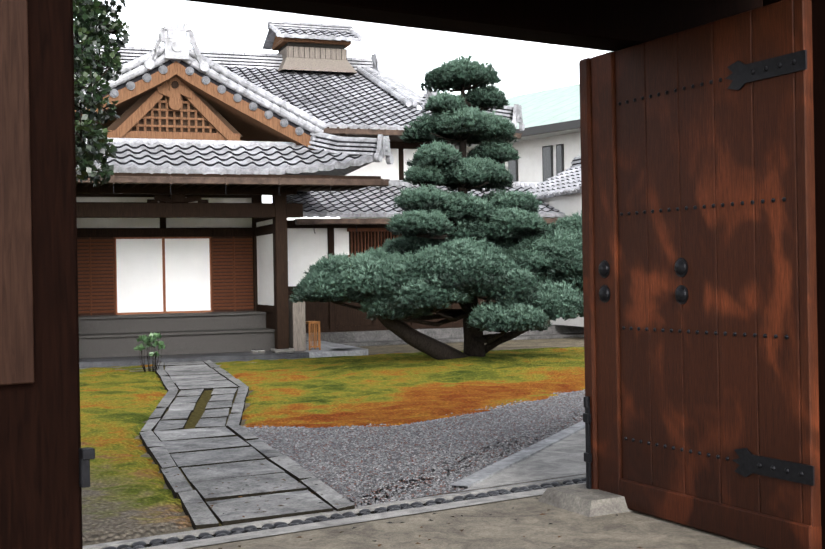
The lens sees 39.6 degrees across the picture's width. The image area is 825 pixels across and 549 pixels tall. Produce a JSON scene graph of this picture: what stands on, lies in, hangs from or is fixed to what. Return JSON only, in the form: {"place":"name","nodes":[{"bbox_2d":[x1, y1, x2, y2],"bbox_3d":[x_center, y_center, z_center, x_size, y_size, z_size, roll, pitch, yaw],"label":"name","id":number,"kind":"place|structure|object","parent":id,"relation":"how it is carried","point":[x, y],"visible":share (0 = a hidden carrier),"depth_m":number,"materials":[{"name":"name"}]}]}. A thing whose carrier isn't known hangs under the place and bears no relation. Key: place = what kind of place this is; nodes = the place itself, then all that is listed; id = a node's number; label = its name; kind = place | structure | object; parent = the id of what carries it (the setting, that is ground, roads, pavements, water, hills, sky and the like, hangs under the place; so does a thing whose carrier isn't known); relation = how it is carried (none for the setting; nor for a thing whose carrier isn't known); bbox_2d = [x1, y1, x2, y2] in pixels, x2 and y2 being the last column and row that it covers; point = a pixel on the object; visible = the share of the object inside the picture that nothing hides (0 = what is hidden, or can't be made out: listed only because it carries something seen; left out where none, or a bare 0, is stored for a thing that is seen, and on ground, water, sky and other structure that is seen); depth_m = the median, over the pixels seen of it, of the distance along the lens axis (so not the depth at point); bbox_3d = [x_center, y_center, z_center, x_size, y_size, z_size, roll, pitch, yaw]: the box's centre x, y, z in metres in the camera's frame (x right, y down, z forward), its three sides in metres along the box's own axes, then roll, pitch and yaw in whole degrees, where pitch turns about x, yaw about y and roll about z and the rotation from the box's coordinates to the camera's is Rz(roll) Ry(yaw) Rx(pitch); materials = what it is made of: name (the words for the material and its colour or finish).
{"place":"outdoors","nodes":[
{"label":"outdoors","id":0,"kind":"place"},
{"bbox_2d":[73,0,129,186],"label":"tree","id":1,"kind":"object","parent":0,"point":[86,30],"depth_m":14.38,"materials":[{"name":"green plant"}]},
{"bbox_2d":[139,360,354,529],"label":"stone path","id":2,"kind":"structure","parent":0,"point":[193,422],"depth_m":9.46,"materials":[{"name":"stone"}]},
{"bbox_2d":[79,347,584,544],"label":"moss lawn","id":3,"kind":"structure","parent":0,"point":[126,495],"depth_m":14.22,"materials":[{"name":"green plant"}]},
{"bbox_2d":[133,332,164,371],"bbox_3d":[-4.300,1.287,18.814,0.530,0.691,0.365,-1,0,28],"label":"shrub","id":4,"kind":"object","parent":3,"relation":"on","point":[154,336],"depth_m":18.78,"materials":[{"name":"green plant"}]},
{"bbox_2d":[289,54,583,359],"bbox_3d":[0.872,-0.945,18.773,5.682,5.213,3.847,-1,0,-1],"label":"pine","id":5,"kind":"object","parent":3,"relation":"on","point":[409,272],"depth_m":18.24,"materials":[{"name":"green plant"}]},
{"bbox_2d":[449,421,585,490],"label":"granite paving","id":6,"kind":"structure","parent":3,"relation":"on","point":[559,454],"depth_m":9.01,"materials":[{"name":"grey stone"}]},
{"bbox_2d":[83,337,583,548],"bbox_3d":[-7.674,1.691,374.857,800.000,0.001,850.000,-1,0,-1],"label":"ground","id":7,"kind":"structure","parent":0,"point":[520,344],"depth_m":23.75,"materials":[{"name":"soil"}]},
{"bbox_2d":[79,357,319,371],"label":"drip gravel","id":8,"kind":"structure","parent":7,"relation":"on","point":[150,367],"depth_m":19.94,"materials":[{"name":"grey gravel"}]},
{"bbox_2d":[79,324,583,367],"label":"stone paving","id":9,"kind":"structure","parent":7,"relation":"on","point":[348,343],"depth_m":23.71,"materials":[{"name":"grey stone"}]},
{"bbox_2d":[78,311,274,358],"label":"porch steps","id":10,"kind":"structure","parent":9,"relation":"on","point":[106,336],"depth_m":21.72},
{"bbox_2d":[251,349,264,353],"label":"geta sandals","id":11,"kind":"object","parent":9,"relation":"on","point":[257,351],"visible":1,"depth_m":21.42,"materials":[{"name":"grey wood"}]},
{"bbox_2d":[289,299,320,350],"bbox_3d":[-2.105,0.970,22.109,0.595,0.980,0.590,-1,0,-20],"label":"porch box and stand","id":12,"kind":"object","parent":9,"relation":"on","point":[297,331],"visible":0.9,"depth_m":21.82,"materials":[{"name":"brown wood"}]},
{"bbox_2d":[76,125,549,348],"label":"house wall","id":13,"kind":"structure","parent":9,"relation":"on","point":[279,210],"depth_m":22.73,"materials":[{"name":"white paint"}]},
{"bbox_2d":[116,238,210,312],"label":"shoji panels","id":14,"kind":"object","parent":13,"relation":"attached to","point":[140,275],"visible":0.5,"depth_m":22.82,"materials":[{"name":"paper"}]},
{"bbox_2d":[77,236,253,315],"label":"wooden wall panels","id":15,"kind":"object","parent":13,"relation":"attached to","point":[231,274],"visible":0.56,"depth_m":22.82,"materials":[{"name":"brown wood"}]},
{"bbox_2d":[75,22,577,217],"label":"temple roof tiles","id":16,"kind":"object","parent":13,"relation":"on","point":[280,121],"visible":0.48,"depth_m":21.62,"materials":[{"name":"grey tile"}]},
{"bbox_2d":[107,76,242,140],"bbox_3d":[-4.393,-3.009,21.160,2.600,1.660,0.240,-1,0,-20],"label":"roof gable","id":17,"kind":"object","parent":16,"relation":"attached to","point":[174,107],"visible":0.88,"depth_m":21.16,"materials":[{"name":"brown wood"}]},
{"bbox_2d":[76,172,380,190],"bbox_3d":[-4.300,-1.656,20.972,7.040,0.170,2.440,-1,0,-20],"label":"roof eave","id":18,"kind":"object","parent":16,"relation":"attached to","point":[315,188],"visible":0.29,"depth_m":20.57,"materials":[{"name":"brown wood"}]},
{"bbox_2d":[262,20,362,74],"bbox_3d":[-2.807,-6.234,31.756,2.424,1.472,1.948,-1,0,-20],"label":"ridge cupola","id":19,"kind":"object","parent":16,"relation":"on","point":[308,46],"visible":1,"depth_m":31.26,"materials":[{"name":"brown wood"}]},
{"bbox_2d":[76,128,558,232],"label":"roof eaves","id":20,"kind":"object","parent":16,"relation":"on","point":[225,181],"visible":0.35,"depth_m":20.46,"materials":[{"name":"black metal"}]},
{"bbox_2d":[347,228,401,256],"bbox_3d":[0.886,-0.464,26.546,4.980,1.240,0.065,-1,0,-20],"label":"lattice window","id":21,"kind":"structure","parent":13,"relation":"attached to","point":[370,230],"depth_m":25.83,"materials":[{"name":"brown wood"}]},
{"bbox_2d":[242,391,573,495],"bbox_3d":[-0.518,1.532,11.428,2.874,0.012,7.629,-1,0,19],"label":"lawn edge","id":22,"kind":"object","parent":7,"relation":"on","point":[497,406],"depth_m":12.08,"materials":[{"name":"grey stone"}]},
{"bbox_2d":[243,389,584,511],"bbox_3d":[2.248,1.482,15.998,3.497,0.001,18.155,-1,0,26],"label":"gravel bed","id":23,"kind":"object","parent":7,"relation":"on","point":[406,465],"visible":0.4,"depth_m":9.89,"materials":[{"name":"grey gravel"}]},
{"bbox_2d":[76,0,612,219],"label":"sky","id":24,"kind":"structure","parent":0,"point":[406,54],"materials":[{"name":"white"}]},
{"bbox_2d":[83,474,765,548],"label":"gate floor","id":25,"kind":"structure","parent":0,"point":[483,528],"depth_m":6.75,"materials":[{"name":"grey concrete"}]},
{"bbox_2d":[103,477,585,548],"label":"drain pebbles","id":26,"kind":"object","parent":25,"relation":"on","point":[204,535],"visible":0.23,"depth_m":7.25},
{"bbox_2d":[165,459,640,548],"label":"floor litter","id":27,"kind":"object","parent":25,"relation":"on","point":[338,504],"visible":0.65,"depth_m":7.39,"materials":[{"name":"brown plant"}]},
{"bbox_2d":[0,0,824,548],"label":"gate frame","id":28,"kind":"object","parent":25,"relation":"on","point":[44,466],"visible":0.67,"depth_m":3.81,"materials":[{"name":"brown wood"}]},
{"bbox_2d":[579,0,821,548],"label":"gate door","id":29,"kind":"structure","parent":28,"relation":"attached to","point":[701,401],"depth_m":6.54,"materials":[{"name":"brown wood"}]},
{"bbox_2d":[538,483,633,516],"bbox_3d":[1.230,1.468,7.468,0.640,0.125,0.620,-1,0,-26],"label":"foundation stone","id":30,"kind":"object","parent":25,"relation":"on","point":[581,499],"visible":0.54,"depth_m":7.26,"materials":[{"name":"grey stone"}]},
{"bbox_2d":[456,84,580,181],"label":"white building","id":31,"kind":"structure","parent":0,"point":[547,145],"depth_m":38.92,"materials":[{"name":"paint"}]},
{"bbox_2d":[530,156,583,326],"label":"annex roof","id":32,"kind":"structure","parent":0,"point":[567,181],"depth_m":27.00,"materials":[{"name":"tile"}]}
]}

